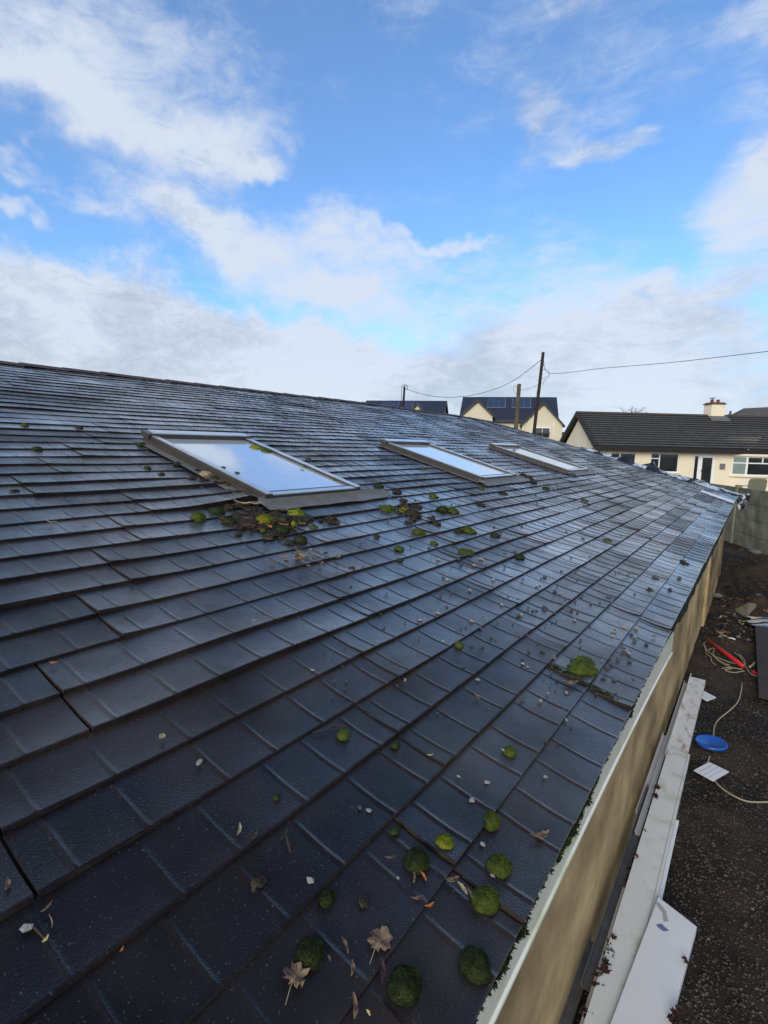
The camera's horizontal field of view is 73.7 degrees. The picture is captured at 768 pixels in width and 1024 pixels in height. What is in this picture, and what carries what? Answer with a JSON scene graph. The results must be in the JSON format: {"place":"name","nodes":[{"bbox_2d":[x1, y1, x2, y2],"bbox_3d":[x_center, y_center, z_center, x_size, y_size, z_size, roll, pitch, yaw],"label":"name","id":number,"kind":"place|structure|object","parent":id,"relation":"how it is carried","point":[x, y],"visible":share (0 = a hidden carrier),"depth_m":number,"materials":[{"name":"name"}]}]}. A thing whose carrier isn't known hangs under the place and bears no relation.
{"place":"outdoors","nodes":[
{"label":"outdoors","id":0,"kind":"place"},
{"bbox_2d":[0,0,767,431],"label":"sky","id":1,"kind":"structure","parent":0,"point":[352,200],"materials":[{"name":"blue"}]},
{"bbox_2d":[572,540,767,1023],"bbox_3d":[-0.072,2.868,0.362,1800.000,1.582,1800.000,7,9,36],"label":"ground","id":2,"kind":"structure","parent":0,"point":[700,962],"depth_m":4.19,"materials":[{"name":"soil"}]},
{"bbox_2d":[0,361,737,1023],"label":"building","id":3,"kind":"structure","parent":2,"relation":"on","point":[140,609],"depth_m":1.69,"materials":[{"name":"stone"}]},
{"bbox_2d":[5,878,10,889],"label":"fallen leaf","id":4,"kind":"object","parent":3,"relation":"on","point":[8,882],"visible":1,"depth_m":0.88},
{"bbox_2d":[19,923,33,932],"bbox_3d":[-0.575,0.669,0.823,0.019,0.008,0.014,0,7,-10],"label":"stone chip","id":5,"kind":"object","parent":3,"relation":"on","point":[25,927],"visible":1,"depth_m":0.82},
{"bbox_2d":[33,926,44,938],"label":"twig","id":6,"kind":"object","parent":3,"relation":"on","point":[38,932],"visible":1,"depth_m":0.82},
{"bbox_2d":[190,512,206,521],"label":"moss cushion","id":7,"kind":"object","parent":3,"relation":"on","point":[198,516],"visible":1,"depth_m":2.66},
{"bbox_2d":[199,471,211,476],"bbox_3d":[-1.188,-0.255,3.413,0.087,0.046,0.100,7,9,36],"label":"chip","id":8,"kind":"object","parent":3,"relation":"on","point":[206,473],"visible":0.98,"depth_m":3.39,"materials":[{"name":"stone"}]},
{"bbox_2d":[208,507,225,514],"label":"moss cushion","id":9,"kind":"object","parent":3,"relation":"on","point":[216,510],"visible":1,"depth_m":2.81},
{"bbox_2d":[222,517,235,524],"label":"moss cushion","id":10,"kind":"object","parent":3,"relation":"on","point":[226,520],"visible":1,"depth_m":2.71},
{"bbox_2d":[223,504,237,509],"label":"dirt clump","id":11,"kind":"object","parent":3,"relation":"on","point":[229,506],"visible":1,"depth_m":2.94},
{"bbox_2d":[230,523,245,529],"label":"dirt clump","id":12,"kind":"object","parent":3,"relation":"on","point":[238,526],"visible":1,"depth_m":2.69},
{"bbox_2d":[242,505,264,511],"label":"dirt clump","id":13,"kind":"object","parent":3,"relation":"on","point":[256,508],"visible":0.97,"depth_m":3.00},
{"bbox_2d":[233,501,250,507],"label":"dirt clump","id":14,"kind":"object","parent":13,"relation":"on","point":[238,505],"visible":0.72,"depth_m":3.00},
{"bbox_2d":[230,495,264,504],"bbox_3d":[-0.791,-0.070,2.979,0.196,0.055,0.032,-1,8,-18],"label":"wood splinter","id":15,"kind":"object","parent":13,"relation":"on","point":[247,502],"visible":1,"depth_m":2.98,"materials":[{"name":"wood"}]},
{"bbox_2d":[245,511,264,515],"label":"dirt clump","id":16,"kind":"object","parent":3,"relation":"on","point":[256,513],"visible":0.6,"depth_m":2.92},
{"bbox_2d":[251,875,268,891],"bbox_3d":[-0.240,0.709,0.982,0.044,0.014,0.025,-4,9,-36],"label":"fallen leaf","id":17,"kind":"object","parent":3,"relation":"on","point":[260,881],"visible":1,"depth_m":0.98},
{"bbox_2d":[256,514,274,522],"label":"moss cushion","id":18,"kind":"object","parent":3,"relation":"on","point":[265,518],"visible":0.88,"depth_m":2.85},
{"bbox_2d":[262,531,276,540],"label":"dirt clump","id":19,"kind":"object","parent":3,"relation":"on","point":[268,535],"visible":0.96,"depth_m":2.66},
{"bbox_2d":[264,521,276,529],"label":"dirt clump","id":20,"kind":"object","parent":3,"relation":"on","point":[273,525],"visible":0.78,"depth_m":2.80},
{"bbox_2d":[267,529,285,539],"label":"dirt clump","id":21,"kind":"object","parent":3,"relation":"on","point":[278,534],"visible":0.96,"depth_m":2.72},
{"bbox_2d":[236,518,268,530],"bbox_3d":[-0.726,0.071,2.778,0.242,0.082,0.141,2,7,3],"label":"dirt clump","id":22,"kind":"object","parent":21,"relation":"on","point":[252,521],"visible":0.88,"depth_m":2.75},
{"bbox_2d":[231,511,246,518],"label":"dirt clump","id":23,"kind":"object","parent":22,"relation":"on","point":[236,515],"visible":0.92,"depth_m":2.83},
{"bbox_2d":[273,793,280,800],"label":"moss cushion","id":24,"kind":"object","parent":3,"relation":"on","point":[277,797],"visible":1,"depth_m":1.17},
{"bbox_2d":[275,526,289,533],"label":"moss cushion","id":25,"kind":"object","parent":3,"relation":"on","point":[285,529],"visible":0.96,"depth_m":2.77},
{"bbox_2d":[281,830,290,852],"bbox_3d":[-0.206,0.689,1.070,0.017,0.022,0.041,-1,8,-20],"label":"twig","id":26,"kind":"object","parent":3,"relation":"on","point":[285,834],"visible":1,"depth_m":1.07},
{"bbox_2d":[284,539,295,544],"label":"dirt clump","id":27,"kind":"object","parent":3,"relation":"on","point":[290,542],"visible":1,"depth_m":2.66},
{"bbox_2d":[288,515,300,520],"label":"dirt clump","id":28,"kind":"object","parent":3,"relation":"on","point":[295,518],"visible":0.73,"depth_m":3.01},
{"bbox_2d":[287,508,304,516],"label":"moss cushion","id":29,"kind":"object","parent":3,"relation":"on","point":[297,511],"visible":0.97,"depth_m":3.09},
{"bbox_2d":[283,962,309,1004],"bbox_3d":[-0.151,0.766,0.840,0.038,0.016,0.064,7,9,36],"label":"fallen leaf","id":30,"kind":"object","parent":3,"relation":"on","point":[296,973],"visible":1,"depth_m":0.85,"materials":[{"name":"plant"}]},
{"bbox_2d":[293,535,307,543],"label":"moss cushion","id":31,"kind":"object","parent":3,"relation":"on","point":[300,539],"visible":1,"depth_m":2.71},
{"bbox_2d":[295,518,308,525],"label":"dirt clump","id":32,"kind":"object","parent":3,"relation":"on","point":[302,521],"visible":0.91,"depth_m":2.98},
{"bbox_2d":[301,516,313,521],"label":"dirt clump","id":33,"kind":"object","parent":3,"relation":"on","point":[309,519],"visible":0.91,"depth_m":3.08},
{"bbox_2d":[295,935,323,970],"bbox_3d":[-0.128,0.761,0.888,0.051,0.035,0.056,7,9,36],"label":"moss cushion","id":34,"kind":"object","parent":3,"relation":"on","point":[310,952],"visible":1,"depth_m":0.88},
{"bbox_2d":[307,877,313,883],"bbox_3d":[-0.144,0.725,1.008,0.015,0.009,0.013,-1,8,-18],"label":"stone chip","id":35,"kind":"object","parent":3,"relation":"on","point":[310,880],"visible":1,"depth_m":1.00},
{"bbox_2d":[319,888,335,907],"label":"moss cushion","id":36,"kind":"object","parent":3,"relation":"on","point":[327,898],"visible":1,"depth_m":0.98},
{"bbox_2d":[313,723,346,732],"bbox_3d":[-0.150,0.604,1.428,0.105,0.017,0.015,-3,9,-34],"label":"twig","id":37,"kind":"object","parent":3,"relation":"on","point":[328,727],"visible":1,"depth_m":1.42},
{"bbox_2d":[325,514,340,525],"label":"dirt clump","id":38,"kind":"object","parent":3,"relation":"on","point":[332,519],"visible":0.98,"depth_m":3.15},
{"bbox_2d":[337,729,349,740],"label":"moss cushion","id":39,"kind":"object","parent":3,"relation":"on","point":[343,734],"visible":1,"depth_m":1.41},
{"bbox_2d":[351,959,354,975],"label":"fallen leaf","id":40,"kind":"object","parent":3,"relation":"on","point":[352,967],"visible":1,"depth_m":0.88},
{"bbox_2d":[353,992,358,1018],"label":"fallen leaf","id":41,"kind":"object","parent":3,"relation":"on","point":[355,1011],"visible":1,"depth_m":0.83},
{"bbox_2d":[359,893,368,908],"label":"dirt clump","id":42,"kind":"object","parent":3,"relation":"on","point":[363,902],"visible":1,"depth_m":0.99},
{"bbox_2d":[367,926,392,963],"bbox_3d":[-0.013,0.778,0.925,0.070,0.014,0.041,-5,10,-42],"label":"fallen leaf","id":43,"kind":"object","parent":3,"relation":"on","point":[382,937],"visible":1,"depth_m":0.93,"materials":[{"name":"plant"}]},
{"bbox_2d":[381,957,386,983],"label":"fallen leaf","id":44,"kind":"object","parent":3,"relation":"on","point":[383,972],"visible":1,"depth_m":0.88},
{"bbox_2d":[379,504,395,511],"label":"moss cushion","id":45,"kind":"object","parent":3,"relation":"on","point":[390,508],"visible":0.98,"depth_m":3.70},
{"bbox_2d":[389,825,400,834],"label":"moss cushion","id":46,"kind":"object","parent":3,"relation":"on","point":[395,829],"visible":1,"depth_m":1.16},
{"bbox_2d":[391,741,399,748],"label":"moss cushion","id":47,"kind":"object","parent":3,"relation":"on","point":[395,744],"visible":1,"depth_m":1.42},
{"bbox_2d":[392,488,402,494],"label":"dirt clump","id":48,"kind":"object","parent":3,"relation":"on","point":[398,491],"visible":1,"depth_m":4.25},
{"bbox_2d":[394,545,403,551],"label":"moss cushion","id":49,"kind":"object","parent":3,"relation":"on","point":[399,548],"visible":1,"depth_m":2.96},
{"bbox_2d":[387,964,422,1006],"bbox_3d":[0.037,0.802,0.876,0.060,0.043,0.064,7,9,36],"label":"moss cushion","id":50,"kind":"object","parent":3,"relation":"on","point":[404,988],"visible":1,"depth_m":0.86,"materials":[{"name":"plant"}]},
{"bbox_2d":[398,502,412,509],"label":"dirt clump","id":51,"kind":"object","parent":3,"relation":"on","point":[402,504],"visible":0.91,"depth_m":3.87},
{"bbox_2d":[400,508,421,517],"bbox_3d":[0.196,0.011,3.753,0.216,0.085,0.155,7,9,36],"label":"dirt clump","id":52,"kind":"object","parent":3,"relation":"on","point":[409,512],"visible":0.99,"depth_m":3.72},
{"bbox_2d":[404,846,430,876],"bbox_3d":[0.071,0.747,1.104,0.059,0.039,0.064,7,9,36],"label":"moss cushion","id":53,"kind":"object","parent":3,"relation":"on","point":[417,860],"visible":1,"depth_m":1.09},
{"bbox_2d":[412,528,426,534],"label":"moss cushion","id":54,"kind":"object","parent":3,"relation":"on","point":[416,531],"visible":1,"depth_m":3.34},
{"bbox_2d":[436,505,448,512],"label":"moss cushion","id":55,"kind":"object","parent":3,"relation":"on","point":[441,508],"visible":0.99,"depth_m":4.04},
{"bbox_2d":[435,833,454,849],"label":"moss cushion","id":56,"kind":"object","parent":3,"relation":"on","point":[444,841],"visible":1,"depth_m":1.15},
{"bbox_2d":[445,876,458,881],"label":"fallen leaf","id":57,"kind":"object","parent":3,"relation":"on","point":[452,879],"visible":1,"depth_m":1.08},
{"bbox_2d":[448,507,459,513],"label":"moss cushion","id":58,"kind":"object","parent":3,"relation":"on","point":[453,510],"visible":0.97,"depth_m":4.09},
{"bbox_2d":[455,641,463,648],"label":"moss cushion","id":59,"kind":"object","parent":3,"relation":"on","point":[459,644],"visible":1,"depth_m":2.04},
{"bbox_2d":[457,881,467,893],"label":"fallen leaf","id":60,"kind":"object","parent":3,"relation":"on","point":[463,887],"visible":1,"depth_m":1.07,"materials":[{"name":"plant"}]},
{"bbox_2d":[458,548,473,555],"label":"moss cushion","id":61,"kind":"object","parent":3,"relation":"on","point":[470,552],"visible":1,"depth_m":3.18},
{"bbox_2d":[461,526,477,533],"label":"moss cushion","id":62,"kind":"object","parent":3,"relation":"on","point":[468,530],"visible":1,"depth_m":3.64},
{"bbox_2d":[459,945,492,985],"bbox_3d":[0.168,0.820,0.931,0.066,0.044,0.063,7,9,36],"label":"moss cushion","id":63,"kind":"object","parent":3,"relation":"on","point":[475,964],"visible":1,"depth_m":0.92,"materials":[{"name":"plant"}]},
{"bbox_2d":[470,884,499,915],"bbox_3d":[0.209,0.796,1.055,0.061,0.039,0.070,7,9,36],"label":"moss cushion","id":64,"kind":"object","parent":3,"relation":"on","point":[485,900],"visible":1,"depth_m":1.04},
{"bbox_2d":[484,810,500,831],"bbox_3d":[0.263,0.753,1.253,0.047,0.031,0.056,7,9,36],"label":"moss cushion","id":65,"kind":"object","parent":3,"relation":"on","point":[492,820],"visible":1,"depth_m":1.24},
{"bbox_2d":[486,853,512,878],"bbox_3d":[0.256,0.785,1.139,0.057,0.038,0.066,7,9,36],"label":"moss cushion","id":66,"kind":"object","parent":3,"relation":"on","point":[500,865],"visible":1,"depth_m":1.12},
{"bbox_2d":[503,745,516,757],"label":"moss cushion","id":67,"kind":"object","parent":3,"relation":"on","point":[510,751],"visible":1,"depth_m":1.50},
{"bbox_2d":[514,554,525,559],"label":"moss cushion","id":68,"kind":"object","parent":3,"relation":"on","point":[519,556],"visible":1,"depth_m":3.35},
{"bbox_2d":[530,829,549,838],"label":"fallen leaf","id":69,"kind":"object","parent":3,"relation":"on","point":[542,834],"visible":1,"depth_m":1.24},
{"bbox_2d":[558,935,593,1023],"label":"metal channel","id":70,"kind":"object","parent":3,"relation":"attached to","point":[571,1005],"visible":0.7,"depth_m":2.70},
{"bbox_2d":[474,609,681,1023],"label":"eaves moss","id":71,"kind":"object","parent":3,"relation":"on","point":[523,932],"visible":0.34,"depth_m":1.27,"materials":[{"name":"plant"}]},
{"bbox_2d":[566,655,599,675],"bbox_3d":[0.810,0.632,2.096,0.162,0.087,0.124,-3,9,-33],"label":"moss cushion","id":72,"kind":"object","parent":3,"relation":"on","point":[581,664],"visible":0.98,"depth_m":2.08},
{"bbox_2d":[580,784,654,991],"bbox_3d":[1.648,2.390,3.480,0.060,0.032,2.020,7,9,36],"label":"metal channel","id":73,"kind":"object","parent":3,"relation":"attached to","point":[619,884],"visible":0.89,"depth_m":3.16,"materials":[{"name":"metal"}]},
{"bbox_2d":[580,887,624,1023],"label":"white board","id":74,"kind":"object","parent":73,"relation":"on","point":[602,955],"visible":0.6,"depth_m":2.84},
{"bbox_2d":[635,681,686,835],"bbox_3d":[2.772,2.216,5.002,0.034,0.032,3.120,7,9,36],"label":"white board","id":75,"kind":"object","parent":73,"relation":"on","point":[640,823],"visible":0.89,"depth_m":4.50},
{"bbox_2d":[580,447,751,511],"bbox_3d":[7.163,-0.940,13.468,4.178,1.490,1.190,7,9,36],"label":"plastic membrane","id":76,"kind":"object","parent":3,"relation":"on","point":[743,499],"visible":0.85,"depth_m":12.91,"materials":[{"name":"plastic"}]},
{"bbox_2d":[701,490,733,502],"bbox_3d":[6.837,-0.319,10.451,0.336,0.184,0.917,-1,8,-18],"label":"trim strip","id":77,"kind":"object","parent":3,"relation":"on","point":[717,496],"depth_m":10.40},
{"bbox_2d":[401,384,407,407],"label":"utility pole","id":78,"kind":"object","parent":2,"relation":"on","point":[403,402],"visible":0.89,"depth_m":46.91,"materials":[{"name":"brown"}]},
{"bbox_2d":[366,400,448,413],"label":"gabled house","id":79,"kind":"structure","parent":2,"relation":"on","point":[438,406],"depth_m":70.88,"materials":[{"name":"black"}]},
{"bbox_2d":[459,397,564,440],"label":"gabled house","id":80,"kind":"structure","parent":2,"relation":"on","point":[501,410],"depth_m":58.65,"materials":[{"name":"beige"}]},
{"bbox_2d":[536,427,550,436],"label":"window","id":81,"kind":"structure","parent":80,"relation":"in","point":[541,431],"depth_m":56.77,"materials":[{"name":"white"}]},
{"bbox_2d":[513,384,520,428],"bbox_3d":[8.556,-5.028,33.554,0.354,6.599,0.531,7,9,36],"label":"utility pole","id":82,"kind":"object","parent":2,"relation":"on","point":[516,419],"visible":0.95,"depth_m":33.31,"materials":[{"name":"brown"}]},
{"bbox_2d":[532,352,549,433],"bbox_3d":[11.275,-6.844,37.387,1.139,9.384,0.318,2,7,3],"label":"utility pole","id":83,"kind":"object","parent":2,"relation":"on","point":[538,394],"visible":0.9,"depth_m":37.13,"materials":[{"name":"brown"}]},
{"bbox_2d":[407,360,540,397],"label":"overhead cable","id":84,"kind":"object","parent":83,"relation":"attached to","point":[483,392],"visible":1,"depth_m":41.34,"materials":[{"name":"grey plastic"}]},
{"bbox_2d":[544,351,767,373],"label":"overhead cable","id":85,"kind":"object","parent":83,"relation":"attached to","point":[660,363],"visible":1,"depth_m":26.25,"materials":[{"name":"grey plastic"}]},
{"bbox_2d":[636,732,665,813],"bbox_3d":[2.411,2.300,4.591,0.034,0.032,1.420,7,9,36],"label":"white board","id":86,"kind":"object","parent":2,"relation":"on","point":[654,762],"visible":0.82,"depth_m":4.58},
{"bbox_2d":[559,398,767,490],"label":"bungalow","id":87,"kind":"object","parent":2,"relation":"on","point":[667,442],"visible":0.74,"depth_m":32.32,"materials":[{"name":"tile"}]},
{"bbox_2d":[611,452,635,462],"bbox_3d":[15.032,-3.167,32.245,1.600,1.150,0.065,1,7,0],"label":"window","id":88,"kind":"structure","parent":87,"relation":"in","point":[616,454],"depth_m":32.19,"materials":[{"name":"white"}]},
{"bbox_2d":[651,453,679,473],"bbox_3d":[17.641,-3.064,32.190,1.920,1.270,0.200,1,7,0],"label":"window","id":89,"kind":"structure","parent":87,"relation":"in","point":[667,462],"depth_m":32.24,"materials":[{"name":"white"}]},
{"bbox_2d":[693,454,715,483],"bbox_3d":[20.144,-2.568,32.291,1.350,2.105,0.124,1,7,0],"label":"door","id":90,"kind":"structure","parent":87,"relation":"in","point":[704,465],"depth_m":32.28,"materials":[{"name":"white"}]},
{"bbox_2d":[729,454,767,490],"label":"bay window","id":91,"kind":"structure","parent":87,"relation":"in","point":[745,467],"depth_m":31.74,"materials":[{"name":"white"}]},
{"bbox_2d":[659,820,678,898],"bbox_3d":[1.617,2.413,3.058,0.037,0.012,2.000,7,9,36],"label":"white board","id":92,"kind":"object","parent":2,"relation":"on","point":[663,883],"visible":0.33,"depth_m":3.46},
{"bbox_2d":[584,748,689,1023],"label":"white board","id":93,"kind":"object","parent":92,"relation":"on","point":[640,897],"visible":0.81,"depth_m":3.16,"materials":[{"name":"grey"}]},
{"bbox_2d":[590,971,602,976],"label":"fallen leaf","id":94,"kind":"object","parent":93,"relation":"on","point":[595,973],"visible":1,"depth_m":2.64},
{"bbox_2d":[599,962,611,973],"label":"fallen leaf","id":95,"kind":"object","parent":93,"relation":"on","point":[605,970],"visible":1,"depth_m":2.65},
{"bbox_2d":[602,957,611,965],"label":"fallen leaf","id":96,"kind":"object","parent":93,"relation":"on","point":[604,960],"visible":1,"depth_m":2.70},
{"bbox_2d":[611,897,696,1023],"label":"white board","id":97,"kind":"object","parent":93,"relation":"on","point":[652,988],"visible":0.97,"depth_m":2.64,"materials":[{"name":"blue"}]},
{"bbox_2d":[668,1013,678,1023],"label":"fallen leaf","id":98,"kind":"object","parent":97,"relation":"on","point":[671,1019],"visible":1,"depth_m":2.38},
{"bbox_2d":[670,1007,681,1018],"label":"fallen leaf","id":99,"kind":"object","parent":97,"relation":"on","point":[673,1011],"visible":1,"depth_m":2.41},
{"bbox_2d":[675,1005,683,1014],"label":"fallen leaf","id":100,"kind":"object","parent":97,"relation":"on","point":[678,1008],"visible":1,"depth_m":2.43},
{"bbox_2d":[665,673,705,756],"bbox_3d":[3.222,2.128,5.422,0.167,0.090,2.100,7,9,36],"label":"white board","id":101,"kind":"object","parent":2,"relation":"on","point":[681,736],"visible":0.81,"depth_m":5.31,"materials":[{"name":"plastic"}]},
{"bbox_2d":[702,691,715,700],"bbox_3d":[3.969,2.274,6.357,0.196,0.009,0.264,-1,8,-17],"label":"cut board piece","id":102,"kind":"object","parent":2,"relation":"on","point":[706,696],"visible":0.62,"depth_m":6.31,"materials":[{"name":"grey"}]},
{"bbox_2d":[694,762,728,780],"bbox_3d":[3.102,2.457,4.854,0.282,0.009,0.177,-3,8,-31],"label":"cut board piece","id":103,"kind":"object","parent":2,"relation":"on","point":[711,771],"visible":1,"depth_m":4.84,"materials":[{"name":"grey"}]},
{"bbox_2d":[695,735,727,750],"bbox_3d":[3.406,2.399,5.326,0.292,0.056,0.293,7,9,36],"label":"bucket lid","id":104,"kind":"object","parent":2,"relation":"on","point":[712,742],"visible":1,"depth_m":5.32,"materials":[{"name":"blue plastic"}]},
{"bbox_2d":[706,638,745,667],"bbox_3d":[5.106,2.107,7.676,0.060,0.090,0.922,2,7,4],"label":"red pole","id":105,"kind":"object","parent":2,"relation":"on","point":[727,654],"visible":1,"depth_m":7.61,"materials":[{"name":"paint"}]},
{"bbox_2d":[713,683,742,735],"bbox_3d":[4.152,2.343,6.142,0.084,0.022,1.797,8,10,44],"label":"rope","id":106,"kind":"object","parent":2,"relation":"on","point":[728,710],"visible":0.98,"depth_m":6.04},
{"bbox_2d":[697,546,767,653],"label":"soil clods","id":107,"kind":"object","parent":2,"relation":"on","point":[732,609],"visible":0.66,"depth_m":12.23,"materials":[{"name":"soil"}]},
{"bbox_2d":[701,480,767,555],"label":"block fence","id":108,"kind":"object","parent":2,"relation":"on","point":[747,527],"visible":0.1,"depth_m":16.73,"materials":[{"name":"concrete"}]},
{"bbox_2d":[706,407,767,449],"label":"dark roofed house","id":109,"kind":"structure","parent":2,"relation":"on","point":[761,411],"depth_m":53.50,"materials":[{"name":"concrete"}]},
{"bbox_2d":[714,781,767,802],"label":"rope","id":110,"kind":"object","parent":2,"relation":"on","point":[740,798],"visible":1,"depth_m":4.49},
{"bbox_2d":[735,603,755,617],"bbox_3d":[6.627,1.781,9.407,0.055,0.283,0.334,-2,8,-27],"label":"broken slab","id":111,"kind":"object","parent":2,"relation":"on","point":[746,610],"depth_m":9.37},
{"bbox_2d":[748,549,762,554],"bbox_3d":[11.549,1.225,15.910,0.434,0.146,0.409,-3,9,-34],"label":"rubble","id":112,"kind":"object","parent":2,"relation":"on","point":[756,551],"visible":1,"depth_m":15.78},
{"bbox_2d":[746,616,767,627],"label":"striped bag","id":113,"kind":"object","parent":2,"relation":"on","point":[759,621],"visible":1,"depth_m":8.93,"materials":[{"name":"grey"}]},
{"bbox_2d":[755,626,767,699],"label":"plank","id":114,"kind":"object","parent":2,"relation":"on","point":[761,635],"visible":1,"depth_m":7.39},
{"bbox_2d":[742,478,766,490],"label":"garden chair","id":115,"kind":"object","parent":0,"point":[757,483],"visible":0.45,"depth_m":24.22,"materials":[{"name":"plastic"}]},
{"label":"dirt clump","id":116,"kind":"object","parent":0,"visible":0},
{"bbox_2d":[270,510,291,523],"bbox_3d":[-0.595,0.036,2.956,0.200,0.083,0.146,7,9,36],"label":"dirt clump","id":117,"kind":"object","parent":116,"relation":"on","point":[278,516],"visible":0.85,"depth_m":2.95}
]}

